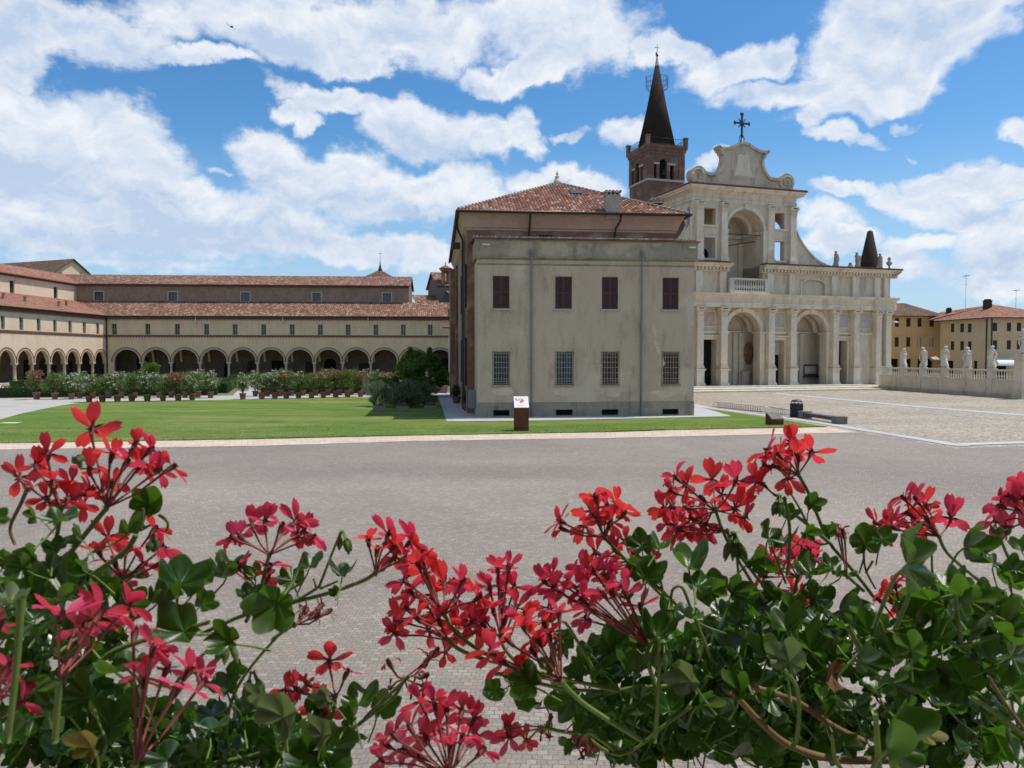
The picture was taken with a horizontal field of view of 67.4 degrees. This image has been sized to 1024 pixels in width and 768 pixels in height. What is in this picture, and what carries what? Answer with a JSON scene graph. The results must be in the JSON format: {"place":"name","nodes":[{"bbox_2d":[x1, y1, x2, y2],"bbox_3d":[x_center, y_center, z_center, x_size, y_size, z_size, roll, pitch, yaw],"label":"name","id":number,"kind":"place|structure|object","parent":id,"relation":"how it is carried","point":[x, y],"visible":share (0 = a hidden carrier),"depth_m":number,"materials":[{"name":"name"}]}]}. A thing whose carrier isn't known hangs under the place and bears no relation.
{"place":"outdoors","nodes":[
{"label":"outdoors","id":0,"kind":"place"},
{"bbox_2d":[2,259,90,273],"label":"gabled building","id":1,"kind":"structure","parent":0,"point":[68,266],"depth_m":171.59,"materials":[{"name":"brown tile"}]},
{"bbox_2d":[0,263,107,384],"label":"arcade building","id":2,"kind":"structure","parent":0,"point":[49,322],"depth_m":126.17,"materials":[{"name":"paint"}]},
{"bbox_2d":[23,360,27,379],"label":"door","id":3,"kind":"structure","parent":2,"relation":"in","point":[25,362],"depth_m":124.97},
{"bbox_2d":[39,358,46,379],"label":"door","id":4,"kind":"structure","parent":2,"relation":"in","point":[43,366],"depth_m":129.47,"materials":[{"name":"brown wood"}]},
{"bbox_2d":[0,393,449,418],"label":"path","id":5,"kind":"structure","parent":0,"point":[9,407],"depth_m":70.79,"materials":[{"name":"grey concrete"}]},
{"bbox_2d":[24,369,44,398],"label":"potted oleander","id":6,"kind":"object","parent":5,"relation":"on","point":[32,381],"visible":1,"depth_m":72.47,"materials":[{"name":"plant"}]},
{"bbox_2d":[40,369,64,398],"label":"potted oleander","id":7,"kind":"object","parent":5,"relation":"on","point":[52,378],"visible":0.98,"depth_m":72.58,"materials":[{"name":"plant"}]},
{"bbox_2d":[59,372,80,398],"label":"potted oleander","id":8,"kind":"object","parent":5,"relation":"on","point":[69,382],"visible":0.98,"depth_m":72.56,"materials":[{"name":"plant"}]},
{"bbox_2d":[70,370,85,397],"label":"potted oleander","id":9,"kind":"object","parent":5,"relation":"on","point":[79,395],"visible":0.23,"depth_m":74.71,"materials":[{"name":"plant"}]},
{"bbox_2d":[180,370,193,396],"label":"potted oleander","id":10,"kind":"object","parent":5,"relation":"on","point":[184,393],"visible":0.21,"depth_m":75.94,"materials":[{"name":"plant"}]},
{"bbox_2d":[182,371,202,399],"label":"potted oleander","id":11,"kind":"object","parent":5,"relation":"on","point":[192,381],"visible":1,"depth_m":70.78,"materials":[{"name":"plant"}]},
{"bbox_2d":[186,369,204,396],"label":"potted oleander","id":12,"kind":"object","parent":5,"relation":"on","point":[197,393],"visible":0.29,"depth_m":76.01,"materials":[{"name":"plant"}]},
{"bbox_2d":[199,370,223,397],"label":"potted oleander","id":13,"kind":"object","parent":5,"relation":"on","point":[208,382],"visible":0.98,"depth_m":75.03,"materials":[{"name":"plant"}]},
{"bbox_2d":[230,372,250,399],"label":"potted oleander","id":14,"kind":"object","parent":5,"relation":"on","point":[243,380],"visible":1,"depth_m":72.16,"materials":[{"name":"plant"}]},
{"bbox_2d":[248,374,260,395],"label":"potted oleander","id":15,"kind":"object","parent":5,"relation":"on","point":[255,392],"visible":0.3,"depth_m":78.19,"materials":[{"name":"plant"}]},
{"bbox_2d":[248,369,272,398],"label":"potted oleander","id":16,"kind":"object","parent":5,"relation":"on","point":[259,381],"visible":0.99,"depth_m":73.02,"materials":[{"name":"plant"}]},
{"bbox_2d":[265,370,282,398],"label":"potted oleander","id":17,"kind":"object","parent":5,"relation":"on","point":[276,383],"visible":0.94,"depth_m":73.56,"materials":[{"name":"plant"}]},
{"bbox_2d":[276,368,295,398],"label":"potted oleander","id":18,"kind":"object","parent":5,"relation":"on","point":[286,376],"visible":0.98,"depth_m":73.90,"materials":[{"name":"plant"}]},
{"bbox_2d":[290,371,304,397],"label":"potted oleander","id":19,"kind":"object","parent":5,"relation":"on","point":[297,383],"visible":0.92,"depth_m":74.42,"materials":[{"name":"plant"}]},
{"bbox_2d":[300,373,317,397],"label":"potted oleander","id":20,"kind":"object","parent":5,"relation":"on","point":[310,381],"visible":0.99,"depth_m":74.59,"materials":[{"name":"plant"}]},
{"bbox_2d":[315,370,333,397],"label":"potted oleander","id":21,"kind":"object","parent":5,"relation":"on","point":[321,377],"visible":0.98,"depth_m":75.18,"materials":[{"name":"plant"}]},
{"bbox_2d":[324,368,344,396],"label":"potted oleander","id":22,"kind":"object","parent":5,"relation":"on","point":[336,375],"visible":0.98,"depth_m":75.72,"materials":[{"name":"plant"}]},
{"bbox_2d":[339,366,357,396],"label":"potted oleander","id":23,"kind":"object","parent":5,"relation":"on","point":[347,376],"visible":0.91,"depth_m":76.24,"materials":[{"name":"plant"}]},
{"bbox_2d":[352,371,366,396],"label":"potted oleander","id":24,"kind":"object","parent":5,"relation":"on","point":[358,380],"visible":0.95,"depth_m":76.89,"materials":[{"name":"plant"}]},
{"bbox_2d":[354,368,371,394],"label":"potted oleander","id":25,"kind":"object","parent":5,"relation":"on","point":[367,377],"visible":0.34,"depth_m":81.85,"materials":[{"name":"plant"}]},
{"bbox_2d":[369,369,381,383],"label":"potted oleander","id":26,"kind":"object","parent":5,"relation":"on","point":[374,376],"visible":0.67,"depth_m":81.61,"materials":[{"name":"plant"}]},
{"bbox_2d":[232,384,256,396],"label":"path","id":27,"kind":"structure","parent":0,"point":[248,392],"depth_m":86.71,"materials":[{"name":"concrete"}]},
{"bbox_2d":[64,274,448,378],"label":"cloister building","id":28,"kind":"structure","parent":0,"point":[223,326],"depth_m":142.70,"materials":[{"name":"beige paint"}]},
{"bbox_2d":[93,291,103,300],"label":"window","id":29,"kind":"structure","parent":28,"relation":"in","point":[97,295],"depth_m":143.35,"materials":[{"name":"blue glass"}]},
{"bbox_2d":[167,291,177,300],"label":"window","id":30,"kind":"structure","parent":28,"relation":"in","point":[171,295],"depth_m":144.30,"materials":[{"name":"blue glass"}]},
{"bbox_2d":[240,291,250,301],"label":"window","id":31,"kind":"structure","parent":28,"relation":"in","point":[245,297],"depth_m":145.22,"materials":[{"name":"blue glass"}]},
{"bbox_2d":[248,360,255,375],"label":"door","id":32,"kind":"structure","parent":28,"relation":"in","point":[251,364],"depth_m":145.43,"materials":[{"name":"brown wood"}]},
{"bbox_2d":[272,360,283,373],"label":"door","id":33,"kind":"structure","parent":28,"relation":"in","point":[278,364],"depth_m":145.75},
{"bbox_2d":[306,361,312,375],"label":"door","id":34,"kind":"structure","parent":28,"relation":"in","point":[309,365],"depth_m":146.18,"materials":[{"name":"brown wood"}]},
{"bbox_2d":[311,292,321,301],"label":"window","id":35,"kind":"structure","parent":28,"relation":"in","point":[317,296],"depth_m":146.14,"materials":[{"name":"blue glass"}]},
{"bbox_2d":[324,359,335,369],"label":"door","id":36,"kind":"structure","parent":28,"relation":"in","point":[329,363],"depth_m":146.43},
{"bbox_2d":[359,363,369,372],"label":"door","id":37,"kind":"structure","parent":28,"relation":"in","point":[362,366],"depth_m":146.91,"materials":[{"name":"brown wood"}]},
{"bbox_2d":[382,292,391,301],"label":"window","id":38,"kind":"structure","parent":28,"relation":"in","point":[386,296],"depth_m":147.07,"materials":[{"name":"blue glass"}]},
{"bbox_2d":[440,358,448,373],"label":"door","id":39,"kind":"structure","parent":28,"relation":"in","point":[445,361],"depth_m":147.97,"materials":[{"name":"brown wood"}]},
{"bbox_2d":[367,253,392,276],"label":"lantern roof","id":40,"kind":"structure","parent":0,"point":[379,273],"depth_m":155.45,"materials":[{"name":"tile"}]},
{"bbox_2d":[0,395,825,442],"bbox_3d":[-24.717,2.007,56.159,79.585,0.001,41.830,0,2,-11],"label":"lawn","id":41,"kind":"structure","parent":0,"point":[232,415],"depth_m":47.39,"materials":[{"name":"green plant"}]},
{"bbox_2d":[76,374,96,401],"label":"potted oleander","id":42,"kind":"object","parent":41,"relation":"on","point":[87,386],"visible":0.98,"depth_m":68.12,"materials":[{"name":"plant"}]},
{"bbox_2d":[93,374,113,401],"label":"potted oleander","id":43,"kind":"object","parent":41,"relation":"on","point":[100,385],"visible":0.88,"depth_m":68.31,"materials":[{"name":"plant"}]},
{"bbox_2d":[103,371,128,401],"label":"potted oleander","id":44,"kind":"object","parent":41,"relation":"on","point":[116,384],"visible":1,"depth_m":68.39,"materials":[{"name":"plant"}]},
{"bbox_2d":[121,370,142,400],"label":"potted oleander","id":45,"kind":"object","parent":41,"relation":"on","point":[132,381],"visible":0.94,"depth_m":69.21,"materials":[{"name":"plant"}]},
{"bbox_2d":[136,371,159,400],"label":"potted oleander","id":46,"kind":"object","parent":41,"relation":"on","point":[146,381],"visible":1,"depth_m":69.11,"materials":[{"name":"plant"}]},
{"bbox_2d":[152,376,172,400],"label":"potted oleander","id":47,"kind":"object","parent":41,"relation":"on","point":[163,387],"visible":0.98,"depth_m":69.41,"materials":[{"name":"plant"}]},
{"bbox_2d":[167,371,185,400],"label":"potted oleander","id":48,"kind":"object","parent":41,"relation":"on","point":[175,384],"visible":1,"depth_m":69.83,"materials":[{"name":"plant"}]},
{"bbox_2d":[360,380,386,405],"bbox_3d":[-11.180,0.697,62.004,2.092,2.307,2.085,-2,3,-40],"label":"shrub","id":49,"kind":"object","parent":41,"relation":"on","point":[373,396],"visible":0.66,"depth_m":61.89,"materials":[{"name":"green plant"}]},
{"bbox_2d":[373,402,385,410],"bbox_3d":[-9.817,1.646,56.735,0.920,0.681,0.524,0,2,-5],"label":"stone trough","id":50,"kind":"object","parent":41,"relation":"on","point":[376,407],"visible":1,"depth_m":56.52,"materials":[{"name":"grey stone"}]},
{"bbox_2d":[376,376,399,398],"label":"shrub","id":51,"kind":"object","parent":41,"relation":"on","point":[386,381],"visible":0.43,"depth_m":72.36,"materials":[{"name":"green plant"}]},
{"bbox_2d":[396,402,408,410],"bbox_3d":[-8.078,1.633,56.749,0.920,0.707,0.546,0,2,-5],"label":"stone trough","id":52,"kind":"object","parent":41,"relation":"on","point":[403,407],"visible":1,"depth_m":56.52,"materials":[{"name":"grey stone"}]},
{"bbox_2d":[373,379,431,406],"bbox_3d":[-8.646,0.698,60.844,4.755,2.422,3.215,0,2,0],"label":"shrub","id":53,"kind":"object","parent":41,"relation":"on","point":[400,392],"visible":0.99,"depth_m":60.40,"materials":[{"name":"green plant"}]},
{"bbox_2d":[394,346,449,393],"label":"tree","id":54,"kind":"object","parent":41,"relation":"on","point":[419,366],"visible":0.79,"depth_m":76.89,"materials":[{"name":"green plant"}]},
{"bbox_2d":[412,380,439,405],"bbox_3d":[-7.272,0.743,62.707,2.392,2.185,2.802,-1,2,-31],"label":"shrub","id":55,"kind":"object","parent":41,"relation":"on","point":[424,387],"visible":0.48,"depth_m":62.32,"materials":[{"name":"green plant"}]},
{"bbox_2d":[514,396,528,430],"bbox_3d":[0.500,1.600,41.630,0.790,1.830,0.633,0,2,-4],"label":"information stand","id":56,"kind":"object","parent":41,"relation":"on","point":[521,413],"visible":1,"depth_m":41.36,"materials":[{"name":"metal"}]},
{"bbox_2d":[468,235,700,416],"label":"annex building","id":57,"kind":"structure","parent":41,"relation":"on","point":[569,326],"depth_m":51.17,"materials":[{"name":"paint"}]},
{"bbox_2d":[492,276,510,309],"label":"window","id":58,"kind":"structure","parent":57,"relation":"in","point":[500,283],"depth_m":50.58,"materials":[{"name":"paint"}]},
{"bbox_2d":[492,351,510,386],"bbox_3d":[-0.703,-1.006,50.759,1.275,2.340,0.300,0,2,-6],"label":"window","id":59,"kind":"structure","parent":57,"relation":"in","point":[501,360],"depth_m":50.83,"materials":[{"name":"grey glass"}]},
{"bbox_2d":[554,277,572,310],"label":"window","id":60,"kind":"structure","parent":57,"relation":"in","point":[563,285],"depth_m":50.99,"materials":[{"name":"paint"}]},
{"bbox_2d":[554,351,573,385],"bbox_3d":[3.482,-1.021,51.176,1.326,2.340,0.300,0,2,-6],"label":"window","id":61,"kind":"structure","parent":57,"relation":"in","point":[564,360],"depth_m":51.24,"materials":[{"name":"grey glass"}]},
{"bbox_2d":[601,277,618,310],"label":"window","id":62,"kind":"structure","parent":57,"relation":"in","point":[609,285],"depth_m":51.30,"materials":[{"name":"paint"}]},
{"bbox_2d":[600,351,619,385],"bbox_3d":[6.566,-1.031,51.482,1.340,2.340,0.300,0,2,-6],"label":"window","id":63,"kind":"structure","parent":57,"relation":"in","point":[610,360],"depth_m":51.54,"materials":[{"name":"metal"}]},
{"bbox_2d":[661,278,679,310],"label":"window","id":64,"kind":"structure","parent":57,"relation":"in","point":[669,298],"depth_m":51.72,"materials":[{"name":"paint"}]},
{"bbox_2d":[661,351,680,385],"bbox_3d":[10.713,-1.046,51.898,1.340,2.340,0.300,0,2,-6],"label":"window","id":65,"kind":"structure","parent":57,"relation":"in","point":[669,372],"depth_m":51.97,"materials":[{"name":"metal"}]},
{"bbox_2d":[765,412,783,424],"bbox_3d":[15.492,2.036,45.325,0.800,0.700,0.650,0,2,-12],"label":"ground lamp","id":66,"kind":"object","parent":41,"relation":"on","point":[774,418],"visible":1,"depth_m":45.12,"materials":[{"name":"stone"}]},
{"bbox_2d":[1,379,855,449],"bbox_3d":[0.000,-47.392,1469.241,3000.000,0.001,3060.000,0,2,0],"label":"ground","id":67,"kind":"structure","parent":0,"point":[233,391],"depth_m":40.55,"materials":[{"name":"soil"}]},
{"bbox_2d":[0,385,100,397],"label":"hedge","id":68,"kind":"object","parent":67,"relation":"on","point":[15,392],"visible":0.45,"depth_m":76.93,"materials":[{"name":"green plant"}]},
{"bbox_2d":[9,377,202,387],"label":"hedge","id":69,"kind":"object","parent":67,"relation":"on","point":[17,383],"visible":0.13,"depth_m":96.37,"materials":[{"name":"green plant"}]},
{"bbox_2d":[138,361,160,377],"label":"tree","id":70,"kind":"object","parent":67,"relation":"on","point":[153,366],"visible":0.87,"depth_m":114.03,"materials":[{"name":"green plant"}]},
{"bbox_2d":[103,384,218,395],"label":"hedge","id":71,"kind":"object","parent":67,"relation":"on","point":[204,391],"visible":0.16,"depth_m":80.94,"materials":[{"name":"green plant"}]},
{"bbox_2d":[218,373,241,392],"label":"hedge","id":72,"kind":"object","parent":67,"relation":"on","point":[225,387],"visible":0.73,"depth_m":87.91,"materials":[{"name":"green plant"}]},
{"bbox_2d":[260,382,366,393],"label":"hedge","id":73,"kind":"object","parent":67,"relation":"on","point":[331,387],"visible":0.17,"depth_m":84.61,"materials":[{"name":"green plant"}]},
{"bbox_2d":[448,170,691,413],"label":"brick palace","id":74,"kind":"structure","parent":67,"relation":"on","point":[557,208],"depth_m":54.60,"materials":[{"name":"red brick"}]},
{"bbox_2d":[464,337,466,384],"bbox_3d":[-3.335,-1.634,55.250,0.157,3.400,1.100,0,2,-6],"label":"slit window","id":75,"kind":"structure","parent":74,"relation":"in","point":[465,339],"depth_m":54.73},
{"bbox_2d":[464,264,466,306],"bbox_3d":[-3.335,-7.030,55.061,0.157,3.000,1.100,0,2,-6],"label":"slit window","id":76,"kind":"structure","parent":74,"relation":"in","point":[465,265],"depth_m":54.54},
{"bbox_2d":[411,262,451,302],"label":"chapel","id":77,"kind":"structure","parent":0,"point":[437,287],"depth_m":152.02,"materials":[{"name":"brown brick"}]},
{"bbox_2d":[437,393,476,420],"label":"walkway","id":78,"kind":"structure","parent":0,"point":[452,410],"depth_m":58.08,"materials":[{"name":"grey concrete"}]},
{"bbox_2d":[451,384,460,402],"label":"planter","id":79,"kind":"object","parent":78,"relation":"on","point":[456,398],"visible":0.98,"depth_m":65.75,"materials":[{"name":"ceramic"}]},
{"bbox_2d":[0,433,1023,767],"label":"cobbled square","id":80,"kind":"structure","parent":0,"point":[470,505],"depth_m":18.81,"materials":[{"name":"grey stone"}]},
{"bbox_2d":[0,427,852,449],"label":"kerb strip","id":81,"kind":"object","parent":80,"relation":"on","point":[301,441],"visible":1,"depth_m":37.66,"materials":[{"name":"beige stone"}]},
{"bbox_2d":[0,0,1023,312],"label":"sky","id":82,"kind":"structure","parent":0,"point":[138,137],"materials":[{"name":"blue"}]},
{"bbox_2d":[452,404,729,420],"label":"pavement","id":83,"kind":"structure","parent":0,"point":[699,411],"depth_m":50.34,"materials":[{"name":"grey concrete"}]},
{"bbox_2d":[693,390,1023,447],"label":"church square","id":84,"kind":"structure","parent":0,"point":[949,426],"depth_m":56.58,"materials":[{"name":"beige stone"}]},
{"bbox_2d":[626,47,688,201],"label":"bell tower","id":85,"kind":"structure","parent":84,"relation":"on","point":[656,157],"depth_m":112.45,"materials":[{"name":"brick"}]},
{"bbox_2d":[711,402,765,411],"bbox_3d":[17.206,1.727,58.575,0.438,0.423,6.509,-1,2,-18],"label":"bicycle rack","id":86,"kind":"object","parent":84,"relation":"on","point":[726,406],"visible":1,"depth_m":58.22,"materials":[{"name":"grey metal"}]},
{"bbox_2d":[653,112,903,392],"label":"church","id":87,"kind":"structure","parent":84,"relation":"on","point":[799,316],"depth_m":96.41,"materials":[{"name":"stone"}]},
{"bbox_2d":[703,236,717,259],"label":"window frame","id":88,"kind":"structure","parent":87,"relation":"in","point":[715,237],"depth_m":93.19,"materials":[{"name":"stone"}]},
{"bbox_2d":[703,206,718,226],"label":"window frame","id":89,"kind":"structure","parent":87,"relation":"in","point":[706,225],"depth_m":92.96,"materials":[{"name":"stone"}]},
{"bbox_2d":[774,240,786,262],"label":"window frame","id":90,"kind":"structure","parent":87,"relation":"in","point":[784,241],"depth_m":96.25,"materials":[{"name":"stone"}]},
{"bbox_2d":[860,230,877,267],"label":"brick pinnacle","id":91,"kind":"object","parent":87,"relation":"on","point":[869,257],"visible":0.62,"depth_m":108.19,"materials":[{"name":"brown brick"}]},
{"bbox_2d":[790,399,802,416],"bbox_3d":[19.003,1.607,51.292,0.820,1.160,0.820,0,2,-6],"label":"litter bin","id":92,"kind":"object","parent":84,"relation":"on","point":[795,408],"visible":0.91,"depth_m":51.00,"materials":[{"name":"metal"}]},
{"bbox_2d":[798,411,847,423],"bbox_3d":[19.465,2.086,48.311,0.650,0.450,4.974,0,2,-6],"label":"bench","id":93,"kind":"object","parent":84,"relation":"on","point":[833,419],"visible":1,"depth_m":47.52,"materials":[{"name":"stone"}]},
{"bbox_2d":[694,404,969,445],"bbox_3d":[17.871,2.248,49.715,1.519,0.001,30.960,0,2,-11],"label":"stone band","id":94,"kind":"object","parent":84,"relation":"on","point":[899,435],"visible":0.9,"depth_m":42.91,"materials":[{"name":"white stone"}]},
{"bbox_2d":[773,393,1023,415],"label":"stone band","id":95,"kind":"object","parent":84,"relation":"on","point":[905,405],"visible":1,"depth_m":63.38,"materials":[{"name":"white stone"}]},
{"bbox_2d":[879,366,1013,397],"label":"balustrade wall","id":96,"kind":"structure","parent":84,"relation":"on","point":[991,385],"depth_m":83.45,"materials":[{"name":"stone"}]},
{"bbox_2d":[899,348,906,366],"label":"statue","id":97,"kind":"object","parent":96,"relation":"on","point":[903,357],"visible":1,"depth_m":91.54,"materials":[{"name":"stone"}]},
{"bbox_2d":[919,347,927,366],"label":"statue","id":98,"kind":"object","parent":96,"relation":"on","point":[924,353],"visible":1,"depth_m":87.90,"materials":[{"name":"stone"}]},
{"bbox_2d":[940,346,949,367],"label":"statue","id":99,"kind":"object","parent":96,"relation":"on","point":[943,358],"visible":1,"depth_m":84.27,"materials":[{"name":"white stone"}]},
{"bbox_2d":[962,347,971,367],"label":"statue","id":100,"kind":"object","parent":96,"relation":"on","point":[968,359],"visible":1,"depth_m":80.77,"materials":[{"name":"white stone"}]},
{"bbox_2d":[987,346,997,367],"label":"statue","id":101,"kind":"object","parent":96,"relation":"on","point":[991,354],"visible":1,"depth_m":77.31,"materials":[{"name":"white stone"}]},
{"bbox_2d":[925,275,1023,379],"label":"corner house","id":102,"kind":"structure","parent":84,"relation":"on","point":[979,331],"depth_m":122.68,"materials":[{"name":"yellow paint"}]},
{"bbox_2d":[943,441,1023,445],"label":"stone band","id":103,"kind":"object","parent":84,"relation":"on","point":[986,443],"visible":1,"depth_m":35.43,"materials":[{"name":"white stone"}]},
{"bbox_2d":[1011,354,1023,398],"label":"gate pillar","id":104,"kind":"structure","parent":84,"relation":"on","point":[1018,388],"depth_m":73.40,"materials":[{"name":"stone"}]},
{"bbox_2d":[1018,329,1023,353],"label":"statue","id":105,"kind":"object","parent":104,"relation":"on","point":[1021,349],"visible":1,"depth_m":73.33,"materials":[{"name":"stone"}]},
{"bbox_2d":[891,303,939,376],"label":"ochre house","id":106,"kind":"structure","parent":0,"point":[913,332],"depth_m":134.02,"materials":[{"name":"paint"}]},
{"bbox_3d":[-0.407,0.474,0.617,0.575,0.170,0.200,0,2,0],"label":"window box","id":107,"kind":"object","parent":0,"visible":0},
{"bbox_2d":[0,400,270,767],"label":"geranium","id":108,"kind":"object","parent":107,"relation":"in","point":[76,707],"visible":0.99,"depth_m":0.59,"materials":[{"name":"red plant"}]},
{"bbox_2d":[85,497,440,767],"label":"geranium","id":109,"kind":"object","parent":107,"relation":"in","point":[270,732],"visible":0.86,"depth_m":0.67,"materials":[{"name":"green plant"}]},
{"bbox_2d":[369,681,499,767],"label":"geranium","id":110,"kind":"object","parent":107,"relation":"in","point":[429,730],"visible":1,"depth_m":0.64,"materials":[{"name":"red plant"}]},
{"bbox_2d":[377,486,734,767],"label":"geranium","id":111,"kind":"object","parent":107,"relation":"in","point":[632,721],"visible":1,"depth_m":0.72,"materials":[{"name":"red plant"}]},
{"bbox_3d":[0.360,0.474,0.617,0.203,0.170,0.200,0,2,0],"label":"window box","id":112,"kind":"object","parent":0,"visible":0},
{"bbox_2d":[647,423,888,767],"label":"geranium","id":113,"kind":"object","parent":112,"relation":"in","point":[758,710],"visible":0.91,"depth_m":0.79,"materials":[{"name":"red plant"}]},
{"bbox_2d":[767,471,1023,767],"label":"geranium","id":114,"kind":"object","parent":112,"relation":"in","point":[948,609],"visible":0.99,"depth_m":0.68,"materials":[{"name":"green plant"}]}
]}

